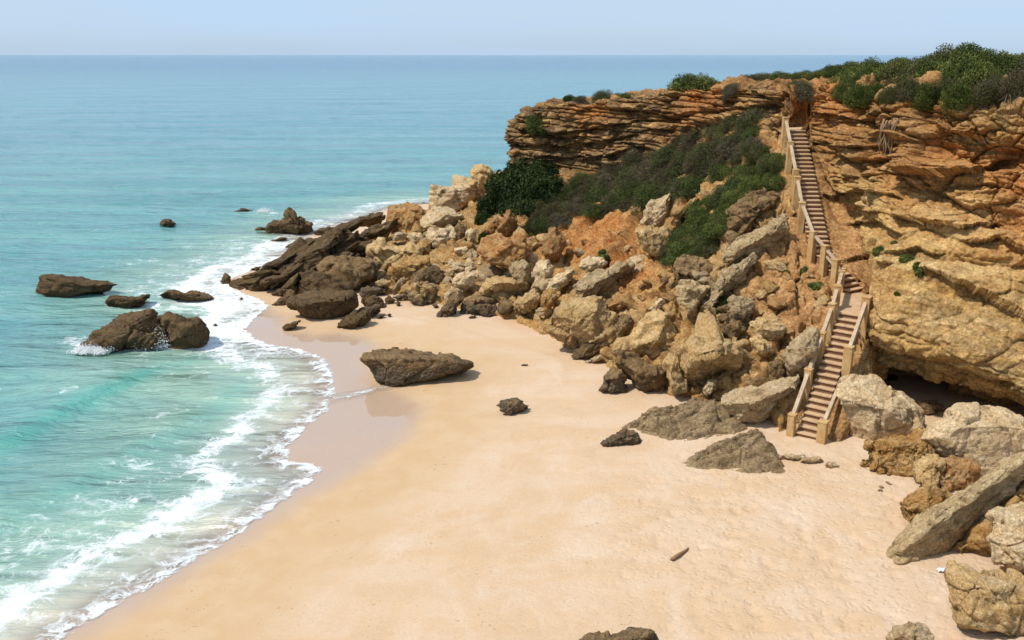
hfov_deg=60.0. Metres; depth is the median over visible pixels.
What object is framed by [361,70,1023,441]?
cliff
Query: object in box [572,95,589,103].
shrub
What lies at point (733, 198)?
shrub
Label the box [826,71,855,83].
shrub
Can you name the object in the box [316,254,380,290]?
boulder
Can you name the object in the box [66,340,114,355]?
sea spray
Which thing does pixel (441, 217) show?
boulder
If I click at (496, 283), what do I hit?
rock slab
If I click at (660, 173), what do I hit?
shrub
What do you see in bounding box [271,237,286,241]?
boulder
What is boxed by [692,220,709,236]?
shrub
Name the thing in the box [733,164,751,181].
shrub
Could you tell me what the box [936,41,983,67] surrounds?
shrub
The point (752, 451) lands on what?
rock shelf
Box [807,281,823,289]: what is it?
tuft
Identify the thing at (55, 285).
boulder
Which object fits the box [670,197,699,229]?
rock slab
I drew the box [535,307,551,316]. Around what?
boulder
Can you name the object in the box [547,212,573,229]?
shrub
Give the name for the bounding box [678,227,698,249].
shrub
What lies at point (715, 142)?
shrub
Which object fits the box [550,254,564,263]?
rubble stone
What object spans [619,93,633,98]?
shrub
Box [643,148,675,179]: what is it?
shrub
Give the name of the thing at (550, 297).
boulder
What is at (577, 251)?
rubble stone
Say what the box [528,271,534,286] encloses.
rubble stone
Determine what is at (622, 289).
rubble stone
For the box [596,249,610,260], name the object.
tuft
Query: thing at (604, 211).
shrub
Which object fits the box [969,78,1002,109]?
shrub
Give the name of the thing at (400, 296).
stone
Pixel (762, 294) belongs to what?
rubble stone
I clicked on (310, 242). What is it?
rubble stone
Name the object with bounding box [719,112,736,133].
shrub
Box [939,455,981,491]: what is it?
boulder
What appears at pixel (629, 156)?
shrub
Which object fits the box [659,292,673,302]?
rubble stone
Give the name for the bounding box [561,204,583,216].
shrub
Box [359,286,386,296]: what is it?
rock slab
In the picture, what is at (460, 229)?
boulder
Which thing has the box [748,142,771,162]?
shrub
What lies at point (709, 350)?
boulder
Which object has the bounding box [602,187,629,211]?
shrub
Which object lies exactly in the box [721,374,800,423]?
rock slab
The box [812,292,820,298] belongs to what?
rubble stone
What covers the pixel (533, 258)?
rubble stone
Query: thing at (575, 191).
shrub
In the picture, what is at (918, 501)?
boulder
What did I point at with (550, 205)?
shrub
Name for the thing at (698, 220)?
shrub
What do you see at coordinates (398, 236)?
boulder
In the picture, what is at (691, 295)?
rock slab
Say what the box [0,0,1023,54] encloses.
sky
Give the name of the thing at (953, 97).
shrub
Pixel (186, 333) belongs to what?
boulder
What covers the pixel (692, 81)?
shrub
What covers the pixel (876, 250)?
tuft
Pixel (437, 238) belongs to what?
boulder
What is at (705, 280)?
rubble stone
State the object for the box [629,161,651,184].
shrub
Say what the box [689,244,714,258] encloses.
shrub
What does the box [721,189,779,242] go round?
boulder
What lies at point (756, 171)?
shrub
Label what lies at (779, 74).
shrub
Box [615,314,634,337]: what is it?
boulder
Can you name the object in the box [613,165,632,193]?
shrub
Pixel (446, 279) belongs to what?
rubble stone
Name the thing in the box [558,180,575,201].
shrub
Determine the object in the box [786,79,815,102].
shrub
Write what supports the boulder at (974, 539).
on the sand
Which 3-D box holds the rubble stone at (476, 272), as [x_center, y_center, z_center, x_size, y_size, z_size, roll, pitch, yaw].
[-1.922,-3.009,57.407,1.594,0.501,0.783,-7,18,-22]
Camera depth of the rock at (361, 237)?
64.88 m
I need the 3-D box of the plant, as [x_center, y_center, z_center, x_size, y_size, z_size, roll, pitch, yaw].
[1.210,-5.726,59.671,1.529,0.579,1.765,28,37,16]
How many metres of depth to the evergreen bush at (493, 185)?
64.08 m
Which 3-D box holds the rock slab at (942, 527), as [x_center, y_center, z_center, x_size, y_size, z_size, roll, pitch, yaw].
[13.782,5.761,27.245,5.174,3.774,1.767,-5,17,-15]
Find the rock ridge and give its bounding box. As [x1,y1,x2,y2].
[229,226,354,291]
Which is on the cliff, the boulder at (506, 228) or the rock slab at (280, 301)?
the boulder at (506, 228)
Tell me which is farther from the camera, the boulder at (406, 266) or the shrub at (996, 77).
the boulder at (406, 266)
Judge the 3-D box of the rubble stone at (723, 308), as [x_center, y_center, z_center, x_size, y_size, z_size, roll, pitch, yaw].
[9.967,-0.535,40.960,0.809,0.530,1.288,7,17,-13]
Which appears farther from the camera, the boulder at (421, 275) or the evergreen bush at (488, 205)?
the evergreen bush at (488, 205)
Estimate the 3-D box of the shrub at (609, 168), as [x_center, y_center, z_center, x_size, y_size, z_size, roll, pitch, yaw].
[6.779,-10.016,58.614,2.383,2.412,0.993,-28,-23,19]
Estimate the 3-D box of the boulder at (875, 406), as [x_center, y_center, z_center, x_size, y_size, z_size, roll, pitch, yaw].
[14.649,3.795,35.417,3.511,3.092,2.611,6,18,20]
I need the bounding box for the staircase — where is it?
[780,117,872,444]
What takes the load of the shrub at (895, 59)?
on the cliff
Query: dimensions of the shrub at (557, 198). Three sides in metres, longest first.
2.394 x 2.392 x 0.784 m
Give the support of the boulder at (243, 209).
in the sea
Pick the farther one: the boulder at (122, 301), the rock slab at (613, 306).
the boulder at (122, 301)
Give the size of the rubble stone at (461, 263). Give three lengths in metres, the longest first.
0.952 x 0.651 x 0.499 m
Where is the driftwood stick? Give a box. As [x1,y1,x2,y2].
[670,548,688,560]
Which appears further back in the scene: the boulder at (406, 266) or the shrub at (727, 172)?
the boulder at (406, 266)
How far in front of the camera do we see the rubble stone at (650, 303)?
44.82 m
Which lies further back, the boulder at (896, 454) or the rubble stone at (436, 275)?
the rubble stone at (436, 275)
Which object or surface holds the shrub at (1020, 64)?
on the cliff
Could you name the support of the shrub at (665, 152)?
on the cliff
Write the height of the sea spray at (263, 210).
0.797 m
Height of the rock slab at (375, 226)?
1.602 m
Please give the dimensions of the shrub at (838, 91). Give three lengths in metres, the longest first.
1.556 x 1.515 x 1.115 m
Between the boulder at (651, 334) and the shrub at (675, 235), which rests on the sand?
the boulder at (651, 334)
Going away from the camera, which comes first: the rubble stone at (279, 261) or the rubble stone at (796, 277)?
the rubble stone at (796, 277)
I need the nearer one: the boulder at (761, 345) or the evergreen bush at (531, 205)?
the boulder at (761, 345)
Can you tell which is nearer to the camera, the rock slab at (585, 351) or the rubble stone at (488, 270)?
the rock slab at (585, 351)
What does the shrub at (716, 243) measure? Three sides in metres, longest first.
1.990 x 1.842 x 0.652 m
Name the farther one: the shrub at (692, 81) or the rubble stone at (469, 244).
the rubble stone at (469, 244)
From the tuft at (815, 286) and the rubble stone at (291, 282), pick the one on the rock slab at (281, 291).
the rubble stone at (291, 282)
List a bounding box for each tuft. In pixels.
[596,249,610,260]
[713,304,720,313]
[718,297,728,302]
[800,266,807,273]
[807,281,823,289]
[872,245,883,255]
[898,254,914,262]
[911,261,924,277]
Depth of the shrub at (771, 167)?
45.45 m
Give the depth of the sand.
29.26 m
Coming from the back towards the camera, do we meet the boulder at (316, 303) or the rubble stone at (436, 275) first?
the rubble stone at (436, 275)
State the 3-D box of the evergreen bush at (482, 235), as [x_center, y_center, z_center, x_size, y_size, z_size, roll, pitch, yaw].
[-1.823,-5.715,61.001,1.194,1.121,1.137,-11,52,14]
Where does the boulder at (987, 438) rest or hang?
on the boulder at (896, 454)
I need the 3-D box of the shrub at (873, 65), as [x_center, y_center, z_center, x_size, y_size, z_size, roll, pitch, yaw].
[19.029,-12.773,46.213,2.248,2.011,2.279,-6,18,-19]
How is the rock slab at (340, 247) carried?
on the cliff
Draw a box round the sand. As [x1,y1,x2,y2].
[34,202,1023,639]
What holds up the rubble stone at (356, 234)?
on the rock slab at (340, 247)
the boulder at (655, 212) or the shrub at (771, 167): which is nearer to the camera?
the shrub at (771, 167)
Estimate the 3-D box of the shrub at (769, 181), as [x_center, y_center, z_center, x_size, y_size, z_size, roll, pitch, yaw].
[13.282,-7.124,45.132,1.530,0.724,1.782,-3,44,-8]
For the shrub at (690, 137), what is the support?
on the cliff
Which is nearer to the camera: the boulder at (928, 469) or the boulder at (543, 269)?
the boulder at (928, 469)
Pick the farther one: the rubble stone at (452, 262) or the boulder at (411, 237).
the boulder at (411, 237)
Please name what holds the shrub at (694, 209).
on the cliff
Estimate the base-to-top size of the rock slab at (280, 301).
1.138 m
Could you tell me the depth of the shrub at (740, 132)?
49.06 m
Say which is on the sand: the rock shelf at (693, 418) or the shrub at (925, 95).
the rock shelf at (693, 418)
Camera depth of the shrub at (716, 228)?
45.10 m
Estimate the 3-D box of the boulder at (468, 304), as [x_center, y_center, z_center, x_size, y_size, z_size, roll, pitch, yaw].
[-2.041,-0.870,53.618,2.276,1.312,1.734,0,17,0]
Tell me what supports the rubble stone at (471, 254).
on the cliff
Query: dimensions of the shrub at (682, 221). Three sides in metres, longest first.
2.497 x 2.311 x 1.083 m
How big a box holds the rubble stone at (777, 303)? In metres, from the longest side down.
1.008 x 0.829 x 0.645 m
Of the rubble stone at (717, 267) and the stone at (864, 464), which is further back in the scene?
the rubble stone at (717, 267)
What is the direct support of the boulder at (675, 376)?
on the cliff
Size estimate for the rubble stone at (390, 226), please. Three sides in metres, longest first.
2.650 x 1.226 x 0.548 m
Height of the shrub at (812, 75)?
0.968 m
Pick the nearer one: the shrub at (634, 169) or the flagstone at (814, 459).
the flagstone at (814, 459)
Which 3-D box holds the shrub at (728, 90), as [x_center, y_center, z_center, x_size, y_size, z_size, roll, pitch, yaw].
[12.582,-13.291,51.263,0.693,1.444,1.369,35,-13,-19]
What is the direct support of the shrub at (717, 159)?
on the cliff
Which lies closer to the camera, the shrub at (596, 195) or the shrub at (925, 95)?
the shrub at (925, 95)
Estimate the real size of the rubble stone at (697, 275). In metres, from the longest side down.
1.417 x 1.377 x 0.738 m
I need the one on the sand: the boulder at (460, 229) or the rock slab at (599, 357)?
the rock slab at (599, 357)
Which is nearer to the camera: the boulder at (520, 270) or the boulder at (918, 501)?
the boulder at (918, 501)
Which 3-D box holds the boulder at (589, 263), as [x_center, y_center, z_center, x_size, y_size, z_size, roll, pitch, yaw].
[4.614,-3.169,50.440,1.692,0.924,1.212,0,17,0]
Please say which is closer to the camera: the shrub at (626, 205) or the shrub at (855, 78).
the shrub at (855, 78)
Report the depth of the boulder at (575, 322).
44.96 m
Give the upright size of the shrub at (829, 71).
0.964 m
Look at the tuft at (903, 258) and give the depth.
36.67 m
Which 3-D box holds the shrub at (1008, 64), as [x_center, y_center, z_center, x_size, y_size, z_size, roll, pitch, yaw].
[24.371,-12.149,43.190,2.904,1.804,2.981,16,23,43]
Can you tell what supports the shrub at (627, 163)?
on the cliff
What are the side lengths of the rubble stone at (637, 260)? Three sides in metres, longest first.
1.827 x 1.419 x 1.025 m
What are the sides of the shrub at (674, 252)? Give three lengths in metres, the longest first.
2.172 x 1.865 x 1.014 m
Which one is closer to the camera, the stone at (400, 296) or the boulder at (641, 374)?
the boulder at (641, 374)
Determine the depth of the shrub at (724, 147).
49.17 m
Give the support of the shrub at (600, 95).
on the cliff
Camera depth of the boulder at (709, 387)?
38.09 m
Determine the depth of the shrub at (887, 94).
41.22 m
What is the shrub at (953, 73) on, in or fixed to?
on the cliff
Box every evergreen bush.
[474,211,492,225]
[475,193,496,215]
[478,231,489,242]
[482,169,511,214]
[497,191,535,217]
[498,156,536,203]
[503,160,513,174]
[520,156,559,182]
[526,168,565,203]
[526,191,552,214]
[526,220,538,234]
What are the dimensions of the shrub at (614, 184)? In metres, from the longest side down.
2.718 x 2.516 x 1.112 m
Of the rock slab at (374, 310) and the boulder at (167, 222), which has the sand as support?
the rock slab at (374, 310)
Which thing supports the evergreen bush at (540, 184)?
on the cliff
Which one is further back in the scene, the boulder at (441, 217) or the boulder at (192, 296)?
the boulder at (441, 217)
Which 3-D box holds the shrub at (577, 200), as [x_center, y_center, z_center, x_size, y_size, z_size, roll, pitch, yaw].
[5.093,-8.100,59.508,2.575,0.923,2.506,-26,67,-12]
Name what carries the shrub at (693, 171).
on the cliff
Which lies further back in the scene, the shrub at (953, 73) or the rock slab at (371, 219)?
the rock slab at (371, 219)
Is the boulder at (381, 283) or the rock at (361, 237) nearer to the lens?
the boulder at (381, 283)
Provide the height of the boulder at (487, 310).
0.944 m
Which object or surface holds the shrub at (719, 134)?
on the cliff
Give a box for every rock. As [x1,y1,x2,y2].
[324,226,368,241]
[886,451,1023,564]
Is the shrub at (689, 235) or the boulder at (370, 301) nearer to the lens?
the shrub at (689, 235)
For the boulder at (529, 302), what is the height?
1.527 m
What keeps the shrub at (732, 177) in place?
on the cliff
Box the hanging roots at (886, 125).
[876,118,898,162]
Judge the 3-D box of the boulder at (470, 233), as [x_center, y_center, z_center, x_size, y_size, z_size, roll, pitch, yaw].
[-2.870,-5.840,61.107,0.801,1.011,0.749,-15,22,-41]
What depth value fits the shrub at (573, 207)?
58.86 m
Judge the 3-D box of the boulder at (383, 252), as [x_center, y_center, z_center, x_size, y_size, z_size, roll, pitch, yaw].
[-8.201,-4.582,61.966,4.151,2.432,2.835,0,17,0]
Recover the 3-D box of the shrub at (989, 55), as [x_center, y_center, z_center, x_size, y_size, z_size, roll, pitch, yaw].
[23.711,-12.562,44.385,2.968,2.151,3.047,-5,17,-15]
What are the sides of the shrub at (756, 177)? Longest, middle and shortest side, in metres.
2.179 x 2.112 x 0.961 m
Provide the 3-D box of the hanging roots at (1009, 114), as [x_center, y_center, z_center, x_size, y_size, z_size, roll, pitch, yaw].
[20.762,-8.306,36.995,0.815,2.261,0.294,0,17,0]
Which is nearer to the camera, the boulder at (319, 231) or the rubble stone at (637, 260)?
the rubble stone at (637, 260)
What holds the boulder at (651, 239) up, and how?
on the cliff
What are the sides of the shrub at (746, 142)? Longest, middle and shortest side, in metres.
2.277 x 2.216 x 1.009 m
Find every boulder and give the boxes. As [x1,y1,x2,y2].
[35,273,117,296]
[80,308,167,351]
[105,294,149,307]
[158,311,209,349]
[159,219,175,226]
[160,289,213,301]
[220,272,230,283]
[234,208,251,211]
[255,227,265,229]
[265,207,312,234]
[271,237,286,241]
[286,287,358,319]
[313,228,325,235]
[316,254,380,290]
[337,310,370,328]
[360,347,473,386]
[361,294,386,307]
[365,237,423,270]
[375,225,389,239]
[375,278,390,287]
[385,295,395,304]
[386,201,426,233]
[387,254,430,282]
[391,231,407,240]
[402,210,415,231]
[406,232,425,241]
[406,281,436,305]
[408,268,429,285]
[420,206,463,228]
[425,226,456,248]
[428,174,484,211]
[444,286,464,302]
[451,271,474,290]
[454,222,466,239]
[460,294,496,313]
[465,228,475,241]
[468,163,502,191]
[470,303,496,316]
[477,233,530,269]
[484,215,498,234]
[496,397,528,415]
[497,209,517,236]
[497,299,513,314]
[509,259,530,286]
[512,288,540,314]
[533,259,553,280]
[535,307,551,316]
[540,288,560,311]
[541,227,566,261]
[546,295,619,348]
[578,255,607,271]
[579,626,658,639]
[598,367,627,393]
[600,427,641,446]
[612,309,677,360]
[613,349,667,392]
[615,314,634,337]
[635,225,670,255]
[640,193,670,226]
[662,301,682,329]
[662,352,688,395]
[667,254,715,288]
[679,304,758,384]
[703,379,717,396]
[717,312,746,339]
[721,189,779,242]
[727,294,754,322]
[749,313,785,340]
[749,333,775,356]
[768,357,784,380]
[782,326,819,378]
[835,374,924,440]
[863,428,937,476]
[886,621,934,639]
[899,485,952,523]
[912,453,946,487]
[918,400,944,414]
[920,402,1023,475]
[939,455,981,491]
[944,560,1023,638]
[950,480,1023,555]
[985,501,1023,574]
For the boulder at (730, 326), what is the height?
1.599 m
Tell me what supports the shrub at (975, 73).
on the cliff
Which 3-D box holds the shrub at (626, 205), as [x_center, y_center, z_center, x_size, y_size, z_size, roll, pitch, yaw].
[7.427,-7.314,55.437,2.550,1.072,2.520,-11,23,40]
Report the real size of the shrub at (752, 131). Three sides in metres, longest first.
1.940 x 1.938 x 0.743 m
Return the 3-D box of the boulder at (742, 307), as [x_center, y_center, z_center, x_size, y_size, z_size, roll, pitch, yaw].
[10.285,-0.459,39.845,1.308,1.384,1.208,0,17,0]
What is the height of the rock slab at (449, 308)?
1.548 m
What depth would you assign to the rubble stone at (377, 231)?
63.33 m
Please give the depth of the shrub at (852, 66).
51.51 m
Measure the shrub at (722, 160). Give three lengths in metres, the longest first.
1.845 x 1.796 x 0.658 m
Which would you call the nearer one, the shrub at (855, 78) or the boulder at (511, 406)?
the boulder at (511, 406)
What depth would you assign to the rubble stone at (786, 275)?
40.96 m
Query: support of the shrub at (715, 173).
on the cliff
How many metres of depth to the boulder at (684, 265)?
43.72 m
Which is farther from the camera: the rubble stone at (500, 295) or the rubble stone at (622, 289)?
the rubble stone at (500, 295)
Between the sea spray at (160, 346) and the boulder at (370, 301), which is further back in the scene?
the boulder at (370, 301)
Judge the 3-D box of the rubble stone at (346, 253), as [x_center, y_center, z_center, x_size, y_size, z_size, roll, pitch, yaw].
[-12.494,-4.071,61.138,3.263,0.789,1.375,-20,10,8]
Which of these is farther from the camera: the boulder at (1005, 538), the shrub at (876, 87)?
the shrub at (876, 87)
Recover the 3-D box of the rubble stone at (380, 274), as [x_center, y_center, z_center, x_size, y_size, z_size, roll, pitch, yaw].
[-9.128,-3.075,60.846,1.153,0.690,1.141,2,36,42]
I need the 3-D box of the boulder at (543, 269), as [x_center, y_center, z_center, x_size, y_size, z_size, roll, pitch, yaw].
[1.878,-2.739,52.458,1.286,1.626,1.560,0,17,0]
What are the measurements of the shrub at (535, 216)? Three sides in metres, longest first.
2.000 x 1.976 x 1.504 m
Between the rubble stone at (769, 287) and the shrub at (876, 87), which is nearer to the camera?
the rubble stone at (769, 287)
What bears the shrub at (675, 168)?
on the cliff
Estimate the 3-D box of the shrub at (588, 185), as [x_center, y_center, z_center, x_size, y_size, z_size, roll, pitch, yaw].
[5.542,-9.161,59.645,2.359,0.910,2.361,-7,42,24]
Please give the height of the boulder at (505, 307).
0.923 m
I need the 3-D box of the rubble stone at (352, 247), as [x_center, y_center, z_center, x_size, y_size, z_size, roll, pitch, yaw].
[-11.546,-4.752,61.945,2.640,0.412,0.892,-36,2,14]
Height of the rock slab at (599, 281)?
2.287 m
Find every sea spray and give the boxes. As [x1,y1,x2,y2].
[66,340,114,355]
[135,324,170,350]
[257,207,269,212]
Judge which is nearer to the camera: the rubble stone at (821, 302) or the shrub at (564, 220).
the rubble stone at (821, 302)
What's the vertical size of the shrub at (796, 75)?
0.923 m
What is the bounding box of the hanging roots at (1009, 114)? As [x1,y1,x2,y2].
[1002,93,1020,147]
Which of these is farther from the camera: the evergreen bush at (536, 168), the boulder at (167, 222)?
the boulder at (167, 222)
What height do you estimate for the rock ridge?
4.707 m
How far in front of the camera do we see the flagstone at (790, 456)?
33.35 m
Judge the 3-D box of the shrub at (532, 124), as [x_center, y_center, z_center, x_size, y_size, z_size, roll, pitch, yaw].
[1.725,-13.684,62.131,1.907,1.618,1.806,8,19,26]
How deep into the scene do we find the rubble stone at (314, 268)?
60.00 m
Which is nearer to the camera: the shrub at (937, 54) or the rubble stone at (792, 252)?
the rubble stone at (792, 252)
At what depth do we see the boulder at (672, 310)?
42.81 m
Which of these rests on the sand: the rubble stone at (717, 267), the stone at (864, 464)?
the stone at (864, 464)
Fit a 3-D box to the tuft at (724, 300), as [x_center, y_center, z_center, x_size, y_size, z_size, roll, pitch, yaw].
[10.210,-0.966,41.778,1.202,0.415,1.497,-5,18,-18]
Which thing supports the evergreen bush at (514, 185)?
on the cliff
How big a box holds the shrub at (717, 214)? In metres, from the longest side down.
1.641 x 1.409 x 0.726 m
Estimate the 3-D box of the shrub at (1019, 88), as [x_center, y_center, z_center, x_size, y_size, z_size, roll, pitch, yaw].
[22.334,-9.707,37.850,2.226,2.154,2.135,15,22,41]
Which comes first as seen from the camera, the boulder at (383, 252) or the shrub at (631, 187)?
the shrub at (631, 187)
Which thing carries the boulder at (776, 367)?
on the cliff
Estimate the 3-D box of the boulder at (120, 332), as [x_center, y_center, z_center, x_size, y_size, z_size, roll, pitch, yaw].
[-21.495,0.728,49.279,5.170,2.775,3.325,0,17,0]
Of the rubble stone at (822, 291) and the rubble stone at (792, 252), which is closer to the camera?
the rubble stone at (822, 291)
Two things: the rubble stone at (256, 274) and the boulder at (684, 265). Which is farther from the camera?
the rubble stone at (256, 274)
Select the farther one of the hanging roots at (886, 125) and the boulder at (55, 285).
the boulder at (55, 285)
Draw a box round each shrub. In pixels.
[521,223,531,233]
[524,114,546,136]
[524,209,544,231]
[529,212,559,233]
[533,198,560,213]
[543,206,562,222]
[546,187,569,207]
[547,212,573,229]
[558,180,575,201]
[558,200,578,212]
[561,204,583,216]
[562,94,574,101]
[564,177,588,203]
[566,203,585,217]
[569,170,593,187]
[571,187,588,206]
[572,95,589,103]
[578,202,604,220]
[580,174,599,194]
[583,180,614,205]
[588,89,620,104]
[591,169,609,183]
[596,167,617,188]
[598,193,615,218]
[601,154,617,181]
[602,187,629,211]
[609,175,623,192]
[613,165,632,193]
[616,146,646,170]
[617,162,644,194]
[618,196,635,212]
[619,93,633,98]
[620,146,645,170]
[621,179,642,199]
[628,188,655,214]
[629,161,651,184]
[635,175,664,200]
[637,150,655,169]
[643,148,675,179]
[646,168,677,196]
[650,142,679,167]
[656,164,676,184]
[657,253,671,268]
[659,179,678,202]
[663,226,686,252]
[664,72,721,96]
[664,151,690,178]
[664,241,692,269]
[666,171,707,200]
[669,130,687,152]
[670,214,688,232]
[673,141,693,156]
[678,126,703,146]
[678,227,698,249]
[681,138,718,172]
[682,210,710,233]
[682,224,698,239]
[683,156,701,176]
[683,199,711,224]
[686,238,702,248]
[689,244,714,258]
[692,163,711,179]
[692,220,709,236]
[696,234,720,252]
[697,195,713,210]
[698,215,728,243]
[699,152,727,174]
[700,122,718,138]
[705,161,730,183]
[706,207,725,222]
[709,179,740,210]
[711,135,722,155]
[712,124,729,143]
[712,156,727,164]
[715,130,742,158]
[718,190,743,216]
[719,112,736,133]
[719,166,734,178]
[720,187,749,203]
[721,82,739,101]
[726,149,743,167]
[726,171,747,186]
[728,127,747,147]
[733,107,772,132]
[733,135,767,154]
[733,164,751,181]
[734,173,761,192]
[736,125,762,142]
[739,145,756,165]
[739,164,757,175]
[740,176,763,190]
[743,72,772,81]
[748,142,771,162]
[750,163,778,176]
[755,154,784,177]
[757,152,785,168]
[758,172,787,191]
[767,70,791,80]
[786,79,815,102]
[788,69,810,80]
[801,70,821,80]
[817,64,849,77]
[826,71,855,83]
[830,80,853,101]
[842,60,862,73]
[842,69,881,84]
[842,81,875,109]
[855,56,889,80]
[868,81,887,97]
[871,57,908,84]
[877,84,897,104]
[884,56,909,64]
[884,56,928,86]
[891,74,921,101]
[910,57,954,77]
[910,81,941,111]
[919,43,956,62]
[935,77,962,103]
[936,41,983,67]
[937,58,974,86]
[938,82,978,117]
[957,57,1000,87]
[961,47,1011,76]
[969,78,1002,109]
[979,73,1008,101]
[990,52,1023,76]
[992,63,1023,104]
[1010,73,1023,101]
[1012,57,1023,72]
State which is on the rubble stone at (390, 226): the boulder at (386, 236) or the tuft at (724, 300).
the boulder at (386, 236)
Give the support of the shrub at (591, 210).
on the cliff
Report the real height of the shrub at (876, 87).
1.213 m
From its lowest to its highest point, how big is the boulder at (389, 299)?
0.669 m
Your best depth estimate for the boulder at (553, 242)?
53.80 m
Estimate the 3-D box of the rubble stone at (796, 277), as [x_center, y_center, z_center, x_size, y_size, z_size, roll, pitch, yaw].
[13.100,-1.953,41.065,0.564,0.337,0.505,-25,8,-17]
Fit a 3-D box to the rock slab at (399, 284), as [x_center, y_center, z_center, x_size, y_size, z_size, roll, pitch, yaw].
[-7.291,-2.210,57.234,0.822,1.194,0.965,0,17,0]
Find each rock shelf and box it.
[621,397,747,440]
[683,428,785,473]
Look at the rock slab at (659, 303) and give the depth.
44.11 m
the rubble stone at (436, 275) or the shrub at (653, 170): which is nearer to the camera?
the shrub at (653, 170)
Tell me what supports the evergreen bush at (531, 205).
on the cliff
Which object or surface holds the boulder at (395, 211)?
on the cliff
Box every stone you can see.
[241,269,274,279]
[259,274,288,284]
[260,252,296,270]
[270,262,302,288]
[282,273,299,288]
[296,240,314,250]
[299,265,316,277]
[321,217,365,235]
[332,251,353,255]
[343,241,360,251]
[353,230,358,238]
[355,240,372,251]
[363,228,384,236]
[374,218,397,239]
[374,270,385,280]
[393,294,406,298]
[417,239,431,254]
[425,264,443,284]
[429,225,438,230]
[442,276,452,283]
[448,259,456,268]
[450,265,464,271]
[454,246,467,253]
[456,261,464,266]
[459,241,474,249]
[466,250,477,260]
[469,286,478,293]
[471,270,479,277]
[477,263,502,282]
[491,290,511,301]
[526,252,539,263]
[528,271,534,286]
[531,242,541,248]
[531,278,550,291]
[536,233,546,241]
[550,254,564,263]
[573,247,584,256]
[619,286,625,293]
[620,295,638,309]
[624,244,632,251]
[625,254,645,272]
[638,283,646,288]
[642,280,650,285]
[644,298,657,311]
[657,270,665,277]
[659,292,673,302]
[660,276,668,283]
[691,270,710,280]
[696,276,712,284]
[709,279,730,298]
[710,262,726,280]
[716,303,727,312]
[743,322,748,328]
[750,307,758,315]
[755,290,768,298]
[755,358,773,361]
[760,280,779,293]
[763,259,787,271]
[766,296,789,310]
[782,272,792,279]
[787,249,797,256]
[792,274,800,280]
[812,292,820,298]
[812,295,829,311]
[820,289,825,294]
[860,461,868,467]
[876,467,885,474]
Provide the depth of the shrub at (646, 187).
53.03 m
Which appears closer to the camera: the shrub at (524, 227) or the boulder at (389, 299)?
the boulder at (389, 299)
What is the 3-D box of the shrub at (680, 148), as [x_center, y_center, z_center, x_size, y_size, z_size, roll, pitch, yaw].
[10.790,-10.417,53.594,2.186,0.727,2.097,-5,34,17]
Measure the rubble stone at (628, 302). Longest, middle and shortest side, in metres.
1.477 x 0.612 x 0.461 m
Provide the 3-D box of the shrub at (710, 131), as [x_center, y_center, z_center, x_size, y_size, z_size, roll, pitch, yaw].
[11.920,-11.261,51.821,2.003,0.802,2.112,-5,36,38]
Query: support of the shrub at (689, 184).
on the cliff
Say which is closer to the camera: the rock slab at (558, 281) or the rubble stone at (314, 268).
the rock slab at (558, 281)
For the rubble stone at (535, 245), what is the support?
on the cliff
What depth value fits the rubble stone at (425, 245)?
62.21 m
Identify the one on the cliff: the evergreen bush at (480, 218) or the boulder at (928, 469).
the evergreen bush at (480, 218)
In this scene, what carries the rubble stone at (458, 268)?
on the cliff
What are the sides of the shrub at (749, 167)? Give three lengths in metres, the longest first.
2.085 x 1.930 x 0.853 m
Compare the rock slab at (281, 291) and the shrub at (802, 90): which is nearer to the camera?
the shrub at (802, 90)
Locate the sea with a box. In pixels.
[0,55,1001,639]
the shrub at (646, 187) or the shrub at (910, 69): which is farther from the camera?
the shrub at (646, 187)
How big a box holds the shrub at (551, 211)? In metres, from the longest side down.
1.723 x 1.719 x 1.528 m
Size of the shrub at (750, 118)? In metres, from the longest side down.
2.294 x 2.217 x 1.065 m
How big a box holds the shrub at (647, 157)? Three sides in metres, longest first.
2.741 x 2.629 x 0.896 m
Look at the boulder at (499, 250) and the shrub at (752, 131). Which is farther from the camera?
the boulder at (499, 250)
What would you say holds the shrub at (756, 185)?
on the cliff
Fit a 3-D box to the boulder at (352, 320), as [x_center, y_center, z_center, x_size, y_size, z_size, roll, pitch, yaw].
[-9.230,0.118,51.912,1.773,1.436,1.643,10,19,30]
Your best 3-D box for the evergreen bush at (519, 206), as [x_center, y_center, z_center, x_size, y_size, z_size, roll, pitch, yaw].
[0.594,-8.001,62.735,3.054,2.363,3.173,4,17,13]
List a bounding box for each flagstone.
[778,453,805,459]
[800,456,822,462]
[825,461,838,468]
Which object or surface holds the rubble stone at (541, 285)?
on the cliff
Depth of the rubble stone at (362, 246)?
62.07 m
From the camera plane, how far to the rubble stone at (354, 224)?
63.49 m
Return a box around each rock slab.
[271,285,297,296]
[272,289,295,305]
[282,320,300,330]
[293,235,372,257]
[295,269,344,293]
[355,304,380,316]
[359,212,385,227]
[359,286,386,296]
[361,221,390,239]
[392,276,404,294]
[436,294,460,316]
[478,275,529,296]
[545,269,577,291]
[571,343,608,359]
[573,259,634,297]
[585,352,612,362]
[605,301,624,310]
[648,298,666,310]
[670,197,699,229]
[675,279,709,316]
[700,252,757,311]
[721,213,789,262]
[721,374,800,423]
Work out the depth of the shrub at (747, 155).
47.37 m
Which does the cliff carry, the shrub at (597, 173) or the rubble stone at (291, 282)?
the shrub at (597, 173)
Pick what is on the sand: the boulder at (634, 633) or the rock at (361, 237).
the boulder at (634, 633)

